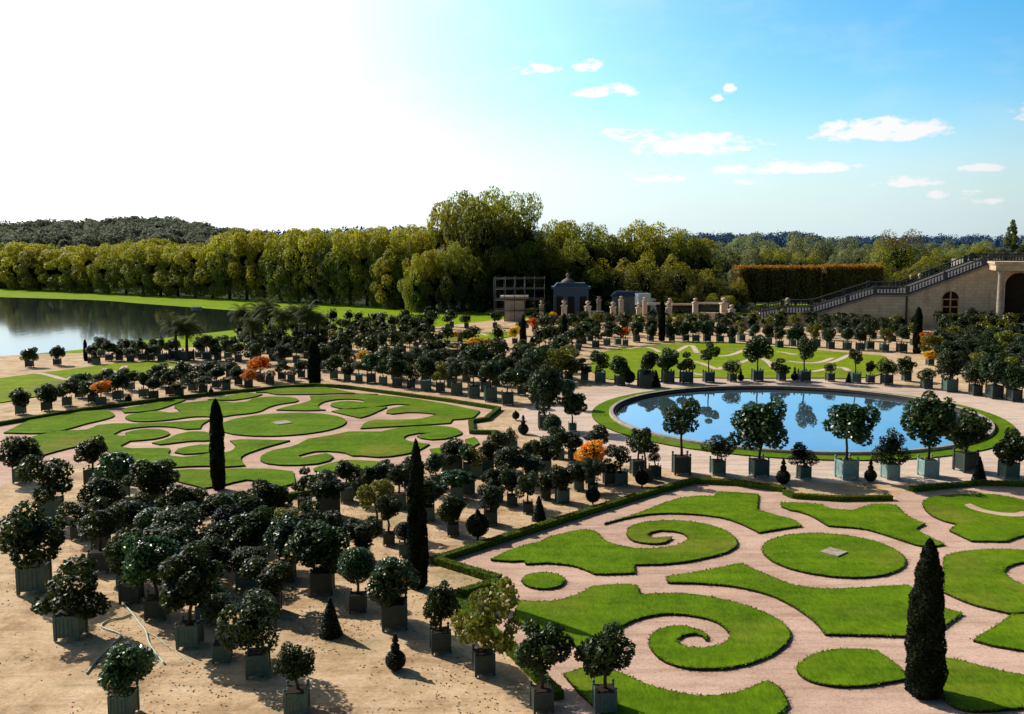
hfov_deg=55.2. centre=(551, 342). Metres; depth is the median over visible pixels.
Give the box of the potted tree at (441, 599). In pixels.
[422,579,460,654]
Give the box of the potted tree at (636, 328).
[630,321,643,341]
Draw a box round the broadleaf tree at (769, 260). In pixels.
[753,247,792,265]
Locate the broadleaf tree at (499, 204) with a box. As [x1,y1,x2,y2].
[480,192,518,299]
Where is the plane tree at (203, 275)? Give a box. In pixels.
[190,241,227,297]
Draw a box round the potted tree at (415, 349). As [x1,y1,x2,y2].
[409,345,429,359]
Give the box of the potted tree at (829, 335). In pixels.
[821,328,835,348]
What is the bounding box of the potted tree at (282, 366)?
[274,360,290,379]
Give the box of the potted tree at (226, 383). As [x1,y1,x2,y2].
[220,377,230,389]
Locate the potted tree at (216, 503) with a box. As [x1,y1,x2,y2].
[194,492,237,524]
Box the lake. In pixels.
[0,297,264,355]
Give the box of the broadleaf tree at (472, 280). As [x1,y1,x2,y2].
[455,246,492,311]
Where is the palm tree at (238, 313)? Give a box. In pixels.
[227,303,253,340]
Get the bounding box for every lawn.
[0,362,180,402]
[4,410,113,433]
[30,419,289,468]
[122,399,185,413]
[125,396,297,421]
[152,431,209,445]
[174,468,294,488]
[175,444,208,454]
[207,393,262,400]
[223,413,345,436]
[256,387,353,394]
[260,426,461,465]
[276,393,479,428]
[313,460,380,472]
[332,407,386,418]
[430,448,458,455]
[443,331,511,341]
[465,437,478,445]
[490,519,738,575]
[512,583,791,670]
[521,571,565,589]
[562,667,789,713]
[590,342,891,379]
[592,385,1014,460]
[604,491,802,533]
[665,562,964,637]
[760,532,905,578]
[779,501,944,546]
[794,647,904,687]
[921,493,1023,542]
[940,657,1023,712]
[941,548,1023,614]
[970,612,1023,652]
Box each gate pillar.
[539,301,543,317]
[561,300,567,315]
[584,301,591,321]
[596,296,600,310]
[610,302,616,322]
[618,296,623,315]
[635,303,642,321]
[642,297,647,315]
[665,303,671,314]
[667,298,672,318]
[692,298,698,319]
[719,297,729,318]
[727,304,735,324]
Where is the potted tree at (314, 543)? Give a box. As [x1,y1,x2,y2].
[281,519,351,595]
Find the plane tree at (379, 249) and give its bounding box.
[364,225,398,306]
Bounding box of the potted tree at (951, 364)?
[935,350,966,391]
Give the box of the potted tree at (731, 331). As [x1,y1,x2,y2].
[726,325,737,342]
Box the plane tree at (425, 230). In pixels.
[417,225,434,249]
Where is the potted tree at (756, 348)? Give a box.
[742,334,773,380]
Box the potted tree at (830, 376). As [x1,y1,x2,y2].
[824,363,836,380]
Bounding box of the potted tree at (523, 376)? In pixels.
[508,368,532,394]
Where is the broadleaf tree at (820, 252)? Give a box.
[789,232,834,263]
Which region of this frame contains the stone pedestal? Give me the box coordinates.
[500,295,528,320]
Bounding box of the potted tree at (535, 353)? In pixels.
[521,347,546,375]
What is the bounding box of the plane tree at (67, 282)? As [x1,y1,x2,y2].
[48,252,88,291]
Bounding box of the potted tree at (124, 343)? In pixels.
[116,339,130,355]
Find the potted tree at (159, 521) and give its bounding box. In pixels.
[150,501,204,532]
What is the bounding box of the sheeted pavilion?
[552,273,590,319]
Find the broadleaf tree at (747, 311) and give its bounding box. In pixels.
[739,305,766,314]
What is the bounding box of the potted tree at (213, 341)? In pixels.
[205,336,220,355]
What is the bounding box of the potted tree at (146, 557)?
[120,533,182,621]
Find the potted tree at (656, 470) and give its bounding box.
[647,452,661,477]
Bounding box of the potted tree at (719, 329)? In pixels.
[713,322,727,341]
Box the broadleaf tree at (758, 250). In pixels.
[730,232,788,270]
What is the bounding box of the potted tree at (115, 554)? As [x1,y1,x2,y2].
[102,527,143,604]
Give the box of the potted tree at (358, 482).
[351,464,365,497]
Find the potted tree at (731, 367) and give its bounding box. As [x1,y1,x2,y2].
[722,359,741,381]
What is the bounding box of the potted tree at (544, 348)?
[531,345,553,374]
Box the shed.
[610,291,643,312]
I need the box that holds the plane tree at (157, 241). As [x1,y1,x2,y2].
[133,238,165,260]
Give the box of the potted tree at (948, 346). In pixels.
[933,340,969,356]
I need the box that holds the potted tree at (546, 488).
[536,470,555,499]
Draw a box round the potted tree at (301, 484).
[290,466,315,510]
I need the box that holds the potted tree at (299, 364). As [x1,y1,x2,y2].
[294,359,306,377]
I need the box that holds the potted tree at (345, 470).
[334,459,356,502]
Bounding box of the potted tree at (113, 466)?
[92,451,136,498]
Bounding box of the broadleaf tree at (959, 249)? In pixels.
[942,243,970,260]
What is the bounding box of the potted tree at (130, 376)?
[116,367,138,390]
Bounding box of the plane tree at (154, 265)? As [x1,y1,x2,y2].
[140,245,174,295]
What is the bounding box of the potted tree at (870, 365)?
[865,361,875,382]
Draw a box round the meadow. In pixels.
[0,242,911,353]
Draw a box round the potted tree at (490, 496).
[476,483,505,525]
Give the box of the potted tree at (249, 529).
[226,505,276,552]
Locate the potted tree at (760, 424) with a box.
[727,398,788,477]
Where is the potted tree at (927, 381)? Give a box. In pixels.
[916,368,936,388]
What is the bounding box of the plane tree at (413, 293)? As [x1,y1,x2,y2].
[397,252,431,311]
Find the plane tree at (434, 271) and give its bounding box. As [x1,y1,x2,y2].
[417,249,447,311]
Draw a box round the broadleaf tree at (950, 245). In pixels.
[936,239,966,262]
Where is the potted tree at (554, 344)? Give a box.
[549,339,561,348]
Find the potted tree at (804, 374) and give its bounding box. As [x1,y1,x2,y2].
[797,335,819,381]
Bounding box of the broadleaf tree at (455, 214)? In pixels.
[438,189,481,308]
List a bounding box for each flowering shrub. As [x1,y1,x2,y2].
[89,380,111,405]
[240,369,256,387]
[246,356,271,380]
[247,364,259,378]
[355,350,367,365]
[453,331,465,342]
[464,337,490,347]
[507,325,520,343]
[527,317,539,331]
[573,440,606,484]
[619,327,631,345]
[919,331,936,351]
[923,349,937,365]
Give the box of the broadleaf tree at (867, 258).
[863,245,900,278]
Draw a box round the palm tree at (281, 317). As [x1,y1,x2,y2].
[267,306,297,346]
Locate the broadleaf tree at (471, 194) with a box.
[451,193,489,226]
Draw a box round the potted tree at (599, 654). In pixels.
[573,620,636,713]
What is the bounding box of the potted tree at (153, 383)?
[146,378,160,398]
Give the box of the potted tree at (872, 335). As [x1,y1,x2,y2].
[863,325,875,349]
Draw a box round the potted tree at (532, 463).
[521,455,545,477]
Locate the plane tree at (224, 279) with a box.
[205,233,244,298]
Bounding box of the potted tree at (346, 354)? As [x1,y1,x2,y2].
[338,344,356,373]
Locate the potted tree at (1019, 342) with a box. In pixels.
[1008,335,1023,350]
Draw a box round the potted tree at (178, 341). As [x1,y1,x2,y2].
[165,339,180,349]
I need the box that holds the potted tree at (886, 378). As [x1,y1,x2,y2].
[875,357,899,384]
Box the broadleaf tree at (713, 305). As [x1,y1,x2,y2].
[702,293,719,311]
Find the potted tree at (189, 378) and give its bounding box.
[182,365,204,391]
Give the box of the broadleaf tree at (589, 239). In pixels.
[572,222,608,300]
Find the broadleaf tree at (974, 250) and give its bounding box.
[954,242,991,258]
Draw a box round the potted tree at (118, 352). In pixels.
[111,347,128,360]
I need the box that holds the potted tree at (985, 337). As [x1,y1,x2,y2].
[976,333,998,346]
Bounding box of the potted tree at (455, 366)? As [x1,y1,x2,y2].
[445,358,465,394]
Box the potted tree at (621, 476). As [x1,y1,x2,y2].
[605,444,629,486]
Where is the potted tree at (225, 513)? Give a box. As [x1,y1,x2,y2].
[210,504,243,542]
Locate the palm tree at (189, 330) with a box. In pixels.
[170,313,204,360]
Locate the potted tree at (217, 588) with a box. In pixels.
[194,579,230,626]
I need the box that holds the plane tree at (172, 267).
[153,245,191,296]
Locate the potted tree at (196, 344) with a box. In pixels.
[192,340,204,357]
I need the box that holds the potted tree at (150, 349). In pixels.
[143,344,158,360]
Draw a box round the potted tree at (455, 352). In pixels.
[444,342,464,358]
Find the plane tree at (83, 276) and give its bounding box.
[70,244,106,292]
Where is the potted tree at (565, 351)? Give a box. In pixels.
[537,344,582,379]
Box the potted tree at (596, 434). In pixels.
[584,424,608,443]
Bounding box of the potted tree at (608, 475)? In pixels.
[602,458,618,485]
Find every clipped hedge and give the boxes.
[732,264,822,307]
[816,263,883,299]
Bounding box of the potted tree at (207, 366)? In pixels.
[199,360,217,380]
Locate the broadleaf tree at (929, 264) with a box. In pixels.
[912,256,948,279]
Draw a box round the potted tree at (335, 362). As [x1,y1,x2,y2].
[322,354,344,378]
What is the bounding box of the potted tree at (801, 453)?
[787,442,819,479]
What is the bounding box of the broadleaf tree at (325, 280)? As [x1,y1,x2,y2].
[310,228,351,304]
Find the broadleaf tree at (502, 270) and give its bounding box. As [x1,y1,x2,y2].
[479,245,520,309]
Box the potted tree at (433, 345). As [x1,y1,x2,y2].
[420,340,439,351]
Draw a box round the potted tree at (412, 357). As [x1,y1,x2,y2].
[403,350,419,374]
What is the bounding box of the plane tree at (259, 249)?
[244,228,279,300]
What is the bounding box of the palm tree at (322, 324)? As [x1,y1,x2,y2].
[308,311,330,344]
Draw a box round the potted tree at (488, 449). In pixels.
[478,440,496,471]
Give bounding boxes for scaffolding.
[494,276,544,321]
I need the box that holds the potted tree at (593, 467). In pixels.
[581,457,605,488]
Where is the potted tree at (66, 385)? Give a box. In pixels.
[57,378,82,406]
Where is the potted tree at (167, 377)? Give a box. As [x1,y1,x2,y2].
[160,367,181,394]
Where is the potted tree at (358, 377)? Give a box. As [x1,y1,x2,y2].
[351,362,363,381]
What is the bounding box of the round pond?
[609,385,994,454]
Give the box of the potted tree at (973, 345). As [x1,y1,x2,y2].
[957,337,980,368]
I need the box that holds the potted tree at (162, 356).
[156,336,167,361]
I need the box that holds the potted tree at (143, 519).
[133,507,170,529]
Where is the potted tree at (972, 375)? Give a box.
[961,359,989,395]
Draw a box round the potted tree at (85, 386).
[76,380,99,402]
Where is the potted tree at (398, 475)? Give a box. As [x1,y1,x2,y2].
[386,460,409,508]
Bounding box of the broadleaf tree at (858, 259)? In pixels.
[843,243,872,264]
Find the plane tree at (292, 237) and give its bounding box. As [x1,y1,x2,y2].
[281,228,313,255]
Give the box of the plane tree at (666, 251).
[647,221,687,301]
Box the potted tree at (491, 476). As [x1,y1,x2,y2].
[480,465,506,502]
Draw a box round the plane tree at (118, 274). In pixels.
[104,243,138,293]
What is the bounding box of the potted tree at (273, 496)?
[246,478,292,516]
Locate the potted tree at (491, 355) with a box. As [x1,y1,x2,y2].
[482,350,494,361]
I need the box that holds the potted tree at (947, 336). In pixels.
[935,331,963,344]
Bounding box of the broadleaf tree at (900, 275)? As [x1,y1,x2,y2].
[889,271,922,285]
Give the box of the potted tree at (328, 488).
[306,469,348,514]
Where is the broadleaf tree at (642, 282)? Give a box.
[619,251,666,309]
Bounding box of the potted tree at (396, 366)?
[386,356,407,386]
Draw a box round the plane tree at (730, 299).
[717,295,737,308]
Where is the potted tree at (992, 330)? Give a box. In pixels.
[981,327,1003,337]
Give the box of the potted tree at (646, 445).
[634,427,659,480]
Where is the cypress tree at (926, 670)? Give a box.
[903,538,948,700]
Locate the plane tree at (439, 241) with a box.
[423,200,457,254]
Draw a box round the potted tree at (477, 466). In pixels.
[468,448,487,476]
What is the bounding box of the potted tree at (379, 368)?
[374,361,389,384]
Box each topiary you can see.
[124,395,131,401]
[318,597,343,639]
[385,633,405,670]
[465,509,489,539]
[512,410,519,419]
[518,415,528,433]
[531,495,546,521]
[585,485,599,504]
[623,370,635,384]
[635,467,649,486]
[652,370,660,387]
[737,369,743,380]
[776,458,790,483]
[791,366,796,380]
[845,372,850,382]
[864,459,876,481]
[971,456,986,479]
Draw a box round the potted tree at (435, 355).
[421,349,444,372]
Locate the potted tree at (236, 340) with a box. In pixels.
[228,336,238,353]
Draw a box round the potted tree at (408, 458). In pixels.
[402,456,424,491]
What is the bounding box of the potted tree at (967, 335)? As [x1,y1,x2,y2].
[953,332,978,340]
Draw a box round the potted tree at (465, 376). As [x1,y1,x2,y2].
[456,354,482,381]
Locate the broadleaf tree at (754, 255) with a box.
[727,250,767,282]
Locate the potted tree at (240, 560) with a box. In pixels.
[218,546,269,590]
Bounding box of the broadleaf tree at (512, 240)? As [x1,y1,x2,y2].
[485,191,533,299]
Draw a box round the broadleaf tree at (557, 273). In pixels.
[535,247,584,308]
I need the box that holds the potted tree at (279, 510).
[273,507,304,520]
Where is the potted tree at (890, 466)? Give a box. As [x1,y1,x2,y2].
[869,427,912,479]
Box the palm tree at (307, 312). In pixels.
[292,299,321,350]
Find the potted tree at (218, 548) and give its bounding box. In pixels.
[183,534,232,580]
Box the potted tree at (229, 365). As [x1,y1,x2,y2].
[221,357,239,376]
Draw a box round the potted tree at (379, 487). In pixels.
[356,478,396,533]
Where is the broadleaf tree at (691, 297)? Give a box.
[681,286,703,306]
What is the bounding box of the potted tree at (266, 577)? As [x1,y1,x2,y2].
[237,556,293,613]
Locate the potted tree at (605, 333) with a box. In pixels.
[600,324,611,345]
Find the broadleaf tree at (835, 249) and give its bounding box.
[809,236,846,262]
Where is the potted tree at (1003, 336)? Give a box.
[994,330,1014,347]
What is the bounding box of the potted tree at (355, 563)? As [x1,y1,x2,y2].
[337,547,375,613]
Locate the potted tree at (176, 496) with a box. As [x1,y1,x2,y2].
[154,483,208,522]
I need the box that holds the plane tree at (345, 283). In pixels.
[323,227,364,305]
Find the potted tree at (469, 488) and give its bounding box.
[463,471,478,495]
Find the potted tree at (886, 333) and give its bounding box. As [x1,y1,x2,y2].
[879,328,892,351]
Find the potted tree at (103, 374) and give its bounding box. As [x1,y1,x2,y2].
[92,368,115,392]
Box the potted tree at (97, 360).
[91,350,101,364]
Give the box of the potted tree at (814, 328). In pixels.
[807,323,822,346]
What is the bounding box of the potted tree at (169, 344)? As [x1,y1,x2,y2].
[162,341,174,359]
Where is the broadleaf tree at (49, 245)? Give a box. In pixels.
[41,243,59,250]
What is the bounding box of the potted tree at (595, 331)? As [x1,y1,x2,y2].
[588,326,602,347]
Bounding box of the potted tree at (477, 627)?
[450,576,522,677]
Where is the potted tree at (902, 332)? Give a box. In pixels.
[895,325,909,352]
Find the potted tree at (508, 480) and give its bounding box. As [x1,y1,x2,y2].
[497,467,524,506]
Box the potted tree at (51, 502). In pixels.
[14,454,74,517]
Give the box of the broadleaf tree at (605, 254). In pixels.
[592,224,620,300]
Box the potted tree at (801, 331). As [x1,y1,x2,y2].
[797,325,806,344]
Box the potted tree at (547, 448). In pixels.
[531,435,562,471]
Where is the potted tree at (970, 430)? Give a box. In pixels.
[944,407,992,472]
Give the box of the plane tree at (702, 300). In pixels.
[690,296,707,311]
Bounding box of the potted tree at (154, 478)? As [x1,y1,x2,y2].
[121,458,180,507]
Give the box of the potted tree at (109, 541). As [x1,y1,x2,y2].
[106,527,133,588]
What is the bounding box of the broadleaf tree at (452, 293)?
[434,241,469,311]
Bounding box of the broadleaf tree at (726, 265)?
[701,240,743,284]
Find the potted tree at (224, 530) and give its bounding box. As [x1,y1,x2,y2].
[197,520,232,549]
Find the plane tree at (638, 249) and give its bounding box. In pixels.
[615,218,668,297]
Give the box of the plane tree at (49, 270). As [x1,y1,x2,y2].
[35,249,70,290]
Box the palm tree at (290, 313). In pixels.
[283,303,309,335]
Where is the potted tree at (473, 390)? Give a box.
[462,361,480,397]
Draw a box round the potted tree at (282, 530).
[262,511,302,581]
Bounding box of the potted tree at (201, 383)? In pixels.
[194,375,211,392]
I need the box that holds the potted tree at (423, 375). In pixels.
[418,360,436,378]
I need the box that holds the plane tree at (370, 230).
[362,227,382,253]
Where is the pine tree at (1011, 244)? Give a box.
[996,219,1023,256]
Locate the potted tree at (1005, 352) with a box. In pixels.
[997,348,1013,356]
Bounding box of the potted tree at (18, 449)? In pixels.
[0,435,44,483]
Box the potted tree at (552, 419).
[543,413,561,431]
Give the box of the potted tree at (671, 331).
[665,324,677,340]
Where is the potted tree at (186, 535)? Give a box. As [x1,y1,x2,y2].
[159,523,200,552]
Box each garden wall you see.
[600,316,657,321]
[701,312,725,321]
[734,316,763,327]
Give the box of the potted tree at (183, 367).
[175,360,194,383]
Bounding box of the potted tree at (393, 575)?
[365,555,420,631]
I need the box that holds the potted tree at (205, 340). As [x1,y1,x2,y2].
[200,334,212,359]
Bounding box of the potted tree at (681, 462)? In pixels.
[661,398,700,474]
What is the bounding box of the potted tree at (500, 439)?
[486,430,512,449]
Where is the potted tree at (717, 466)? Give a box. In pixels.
[700,434,737,474]
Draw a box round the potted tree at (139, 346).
[135,337,147,360]
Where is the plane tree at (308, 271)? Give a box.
[292,227,332,302]
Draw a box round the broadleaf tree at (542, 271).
[530,242,549,307]
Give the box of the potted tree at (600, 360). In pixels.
[589,350,609,382]
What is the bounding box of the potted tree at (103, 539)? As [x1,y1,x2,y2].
[76,512,124,550]
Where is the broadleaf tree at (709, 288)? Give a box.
[691,268,726,309]
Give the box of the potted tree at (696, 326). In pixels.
[690,320,701,341]
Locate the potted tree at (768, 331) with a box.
[762,324,774,343]
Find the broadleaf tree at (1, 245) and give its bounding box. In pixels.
[0,243,11,284]
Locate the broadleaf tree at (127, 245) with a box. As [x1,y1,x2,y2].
[113,240,143,286]
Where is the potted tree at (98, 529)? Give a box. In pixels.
[76,495,125,572]
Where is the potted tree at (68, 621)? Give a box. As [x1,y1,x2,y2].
[30,553,111,641]
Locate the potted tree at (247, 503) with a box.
[222,490,268,518]
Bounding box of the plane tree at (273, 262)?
[258,233,294,301]
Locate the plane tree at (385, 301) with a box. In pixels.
[369,257,403,308]
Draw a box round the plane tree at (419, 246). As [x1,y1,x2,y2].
[401,232,433,308]
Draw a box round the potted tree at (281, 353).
[270,344,293,363]
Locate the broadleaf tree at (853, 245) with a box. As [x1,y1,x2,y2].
[837,237,863,263]
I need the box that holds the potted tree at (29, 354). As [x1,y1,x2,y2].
[19,347,38,366]
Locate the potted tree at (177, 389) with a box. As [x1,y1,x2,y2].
[169,381,186,395]
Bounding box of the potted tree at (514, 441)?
[505,426,518,449]
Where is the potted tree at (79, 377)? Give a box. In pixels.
[70,372,93,397]
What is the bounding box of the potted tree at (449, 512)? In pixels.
[436,495,466,536]
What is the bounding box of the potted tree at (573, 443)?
[563,431,583,460]
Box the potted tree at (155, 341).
[147,338,160,356]
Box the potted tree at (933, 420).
[900,390,959,477]
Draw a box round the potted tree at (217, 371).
[207,364,226,387]
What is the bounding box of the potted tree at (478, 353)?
[459,342,488,365]
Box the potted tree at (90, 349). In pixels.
[85,345,96,363]
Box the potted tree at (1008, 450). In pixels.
[992,427,1023,478]
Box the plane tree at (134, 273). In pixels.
[118,242,160,295]
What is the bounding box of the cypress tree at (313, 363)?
[306,340,321,382]
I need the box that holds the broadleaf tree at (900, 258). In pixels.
[869,228,937,280]
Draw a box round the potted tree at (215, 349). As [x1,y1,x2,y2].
[209,344,223,360]
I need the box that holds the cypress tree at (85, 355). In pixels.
[83,339,87,360]
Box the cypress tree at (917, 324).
[912,307,922,353]
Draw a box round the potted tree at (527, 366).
[514,357,537,373]
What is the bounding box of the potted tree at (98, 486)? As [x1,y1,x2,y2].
[76,477,126,510]
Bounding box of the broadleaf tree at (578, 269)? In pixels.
[561,237,598,285]
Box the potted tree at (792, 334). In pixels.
[786,326,800,345]
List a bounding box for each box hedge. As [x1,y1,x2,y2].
[0,383,313,425]
[206,479,380,508]
[314,383,504,446]
[429,477,785,579]
[453,578,564,700]
[782,489,893,501]
[908,479,1023,491]
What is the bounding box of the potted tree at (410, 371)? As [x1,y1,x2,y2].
[401,361,419,388]
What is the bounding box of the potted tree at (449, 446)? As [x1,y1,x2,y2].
[439,438,475,469]
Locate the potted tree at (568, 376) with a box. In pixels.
[561,358,575,379]
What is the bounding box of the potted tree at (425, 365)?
[412,356,436,390]
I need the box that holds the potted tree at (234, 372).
[229,366,246,385]
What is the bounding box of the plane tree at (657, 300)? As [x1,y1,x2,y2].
[651,298,660,310]
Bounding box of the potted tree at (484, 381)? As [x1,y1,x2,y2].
[476,360,496,390]
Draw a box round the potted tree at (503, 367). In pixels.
[491,359,508,385]
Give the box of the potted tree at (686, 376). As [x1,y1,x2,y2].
[677,351,695,383]
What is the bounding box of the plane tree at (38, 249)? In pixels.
[30,243,48,285]
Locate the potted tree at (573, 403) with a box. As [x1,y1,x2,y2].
[557,389,587,430]
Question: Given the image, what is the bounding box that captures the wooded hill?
[0,214,276,249]
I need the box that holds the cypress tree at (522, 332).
[519,315,526,341]
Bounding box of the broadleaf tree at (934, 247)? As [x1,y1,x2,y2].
[916,242,944,268]
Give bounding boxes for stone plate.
[271,420,292,424]
[820,547,847,556]
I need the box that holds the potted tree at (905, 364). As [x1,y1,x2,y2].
[897,356,917,380]
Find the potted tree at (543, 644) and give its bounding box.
[514,618,574,713]
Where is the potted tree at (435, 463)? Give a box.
[424,452,447,484]
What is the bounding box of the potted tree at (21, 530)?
[0,500,68,595]
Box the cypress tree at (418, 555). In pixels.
[406,438,429,589]
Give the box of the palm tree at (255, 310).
[245,300,271,342]
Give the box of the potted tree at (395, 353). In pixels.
[381,347,410,378]
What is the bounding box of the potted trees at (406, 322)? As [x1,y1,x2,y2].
[226,307,1023,362]
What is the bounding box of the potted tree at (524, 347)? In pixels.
[509,344,535,365]
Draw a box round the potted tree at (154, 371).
[146,363,169,386]
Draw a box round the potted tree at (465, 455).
[458,443,476,472]
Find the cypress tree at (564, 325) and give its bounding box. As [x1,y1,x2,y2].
[561,313,566,338]
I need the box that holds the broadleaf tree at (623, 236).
[605,227,635,279]
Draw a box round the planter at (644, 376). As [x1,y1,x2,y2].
[637,368,651,387]
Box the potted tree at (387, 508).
[375,494,401,545]
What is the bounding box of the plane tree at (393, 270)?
[389,246,413,307]
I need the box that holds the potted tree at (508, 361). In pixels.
[490,354,518,370]
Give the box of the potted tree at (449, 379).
[440,356,455,387]
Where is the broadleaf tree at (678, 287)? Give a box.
[656,253,703,309]
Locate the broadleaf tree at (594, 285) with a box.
[580,268,611,309]
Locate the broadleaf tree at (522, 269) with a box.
[505,240,542,307]
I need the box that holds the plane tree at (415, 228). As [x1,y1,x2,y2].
[392,223,423,255]
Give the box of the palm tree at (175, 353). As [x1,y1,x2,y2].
[160,312,190,359]
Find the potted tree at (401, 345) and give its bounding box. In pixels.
[389,342,404,353]
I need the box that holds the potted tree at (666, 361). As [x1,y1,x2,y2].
[656,347,678,382]
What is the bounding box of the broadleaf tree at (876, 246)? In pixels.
[866,238,889,260]
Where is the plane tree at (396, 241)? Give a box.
[377,226,415,307]
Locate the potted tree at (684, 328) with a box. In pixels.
[678,321,690,340]
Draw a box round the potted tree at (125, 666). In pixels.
[97,641,154,713]
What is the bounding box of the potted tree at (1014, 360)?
[999,357,1019,383]
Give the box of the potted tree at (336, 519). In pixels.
[308,509,343,536]
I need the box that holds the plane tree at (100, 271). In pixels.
[86,242,119,292]
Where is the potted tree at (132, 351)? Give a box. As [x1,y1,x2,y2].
[122,347,137,361]
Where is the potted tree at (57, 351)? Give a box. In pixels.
[49,345,65,365]
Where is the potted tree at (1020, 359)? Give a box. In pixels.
[1006,353,1023,366]
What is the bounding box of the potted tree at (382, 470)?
[375,459,394,490]
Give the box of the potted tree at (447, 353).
[438,348,451,360]
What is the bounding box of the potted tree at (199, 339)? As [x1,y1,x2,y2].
[193,337,205,351]
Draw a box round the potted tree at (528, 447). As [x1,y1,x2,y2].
[522,440,535,457]
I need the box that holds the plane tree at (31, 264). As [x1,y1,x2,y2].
[13,244,54,289]
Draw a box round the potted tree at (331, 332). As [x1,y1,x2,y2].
[328,329,341,339]
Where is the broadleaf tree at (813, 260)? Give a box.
[789,251,823,265]
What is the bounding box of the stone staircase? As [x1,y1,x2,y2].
[743,250,1023,328]
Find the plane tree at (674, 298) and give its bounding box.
[663,296,678,307]
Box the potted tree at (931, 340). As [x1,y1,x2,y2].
[918,335,950,355]
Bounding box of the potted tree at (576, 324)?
[572,318,580,328]
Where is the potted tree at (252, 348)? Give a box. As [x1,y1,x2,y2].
[243,339,266,358]
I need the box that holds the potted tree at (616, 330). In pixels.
[612,325,623,344]
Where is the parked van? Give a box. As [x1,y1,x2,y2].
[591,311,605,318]
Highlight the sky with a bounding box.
[0,0,1023,241]
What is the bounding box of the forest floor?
[1,245,1022,311]
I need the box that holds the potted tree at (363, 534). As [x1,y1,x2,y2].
[342,516,381,549]
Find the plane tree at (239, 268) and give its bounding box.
[226,232,261,299]
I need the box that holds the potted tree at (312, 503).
[289,499,321,528]
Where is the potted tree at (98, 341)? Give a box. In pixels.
[92,336,106,355]
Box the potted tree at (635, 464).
[625,428,651,475]
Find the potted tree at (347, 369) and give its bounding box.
[340,363,354,380]
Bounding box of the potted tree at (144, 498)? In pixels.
[131,491,150,506]
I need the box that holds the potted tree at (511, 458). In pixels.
[493,446,530,470]
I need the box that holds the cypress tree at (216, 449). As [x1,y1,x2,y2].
[208,399,225,489]
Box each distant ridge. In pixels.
[650,230,829,250]
[825,233,1023,248]
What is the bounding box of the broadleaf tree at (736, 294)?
[720,277,751,308]
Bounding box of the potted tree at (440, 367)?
[431,361,448,391]
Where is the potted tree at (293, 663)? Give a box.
[272,641,315,713]
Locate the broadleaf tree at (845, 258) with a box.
[827,249,852,263]
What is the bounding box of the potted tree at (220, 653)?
[200,592,240,663]
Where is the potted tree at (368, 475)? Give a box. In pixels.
[360,465,379,496]
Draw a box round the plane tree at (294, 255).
[273,228,310,302]
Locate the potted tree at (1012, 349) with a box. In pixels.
[1001,344,1023,353]
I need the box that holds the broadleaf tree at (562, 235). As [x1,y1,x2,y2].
[544,223,580,291]
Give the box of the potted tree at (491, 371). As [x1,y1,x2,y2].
[478,360,502,401]
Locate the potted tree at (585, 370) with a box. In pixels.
[575,358,591,380]
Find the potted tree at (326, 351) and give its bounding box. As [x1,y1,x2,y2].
[318,342,333,369]
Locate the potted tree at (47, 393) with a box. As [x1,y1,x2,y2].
[33,383,59,410]
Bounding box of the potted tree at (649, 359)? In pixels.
[640,351,659,379]
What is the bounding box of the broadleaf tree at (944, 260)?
[930,248,958,268]
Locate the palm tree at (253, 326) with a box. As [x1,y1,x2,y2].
[239,314,266,357]
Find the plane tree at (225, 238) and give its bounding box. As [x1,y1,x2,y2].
[208,232,230,254]
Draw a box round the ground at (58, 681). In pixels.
[0,317,1023,713]
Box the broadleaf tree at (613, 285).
[589,257,638,306]
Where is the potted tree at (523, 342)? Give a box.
[517,339,536,349]
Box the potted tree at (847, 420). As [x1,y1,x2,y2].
[822,403,880,479]
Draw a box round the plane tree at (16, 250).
[0,242,36,289]
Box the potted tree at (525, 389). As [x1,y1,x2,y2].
[521,383,535,401]
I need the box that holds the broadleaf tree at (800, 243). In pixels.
[770,230,811,262]
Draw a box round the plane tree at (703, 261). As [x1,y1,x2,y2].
[686,238,723,297]
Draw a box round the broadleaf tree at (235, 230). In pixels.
[227,226,256,281]
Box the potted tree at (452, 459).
[441,452,458,473]
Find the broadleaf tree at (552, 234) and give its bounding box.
[538,219,568,304]
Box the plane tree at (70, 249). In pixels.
[52,245,81,286]
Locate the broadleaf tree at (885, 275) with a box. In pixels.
[874,261,890,285]
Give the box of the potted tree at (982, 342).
[971,338,993,359]
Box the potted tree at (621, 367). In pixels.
[608,355,629,385]
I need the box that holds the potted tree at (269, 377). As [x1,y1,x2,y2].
[263,370,275,384]
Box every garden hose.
[86,613,131,673]
[123,602,164,663]
[147,632,192,663]
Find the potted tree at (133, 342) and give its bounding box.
[130,339,145,356]
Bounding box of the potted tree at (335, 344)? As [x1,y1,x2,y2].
[327,335,348,356]
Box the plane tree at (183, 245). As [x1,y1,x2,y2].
[174,243,192,263]
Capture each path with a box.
[0,389,491,501]
[35,373,70,379]
[453,484,1023,713]
[518,378,1023,483]
[626,347,661,351]
[675,345,698,352]
[694,361,721,369]
[699,350,745,355]
[739,358,773,367]
[789,358,833,362]
[813,367,851,371]
[826,354,848,362]
[965,504,1023,515]
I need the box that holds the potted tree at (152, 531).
[143,523,177,537]
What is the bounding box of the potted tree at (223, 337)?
[220,335,229,350]
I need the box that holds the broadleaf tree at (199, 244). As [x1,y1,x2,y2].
[190,242,212,251]
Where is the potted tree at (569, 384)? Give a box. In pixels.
[561,379,575,401]
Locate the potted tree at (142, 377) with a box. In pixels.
[135,372,151,397]
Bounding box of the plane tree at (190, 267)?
[169,245,209,297]
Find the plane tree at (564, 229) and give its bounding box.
[553,220,588,270]
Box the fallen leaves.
[0,427,713,713]
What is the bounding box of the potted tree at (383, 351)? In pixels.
[375,344,391,363]

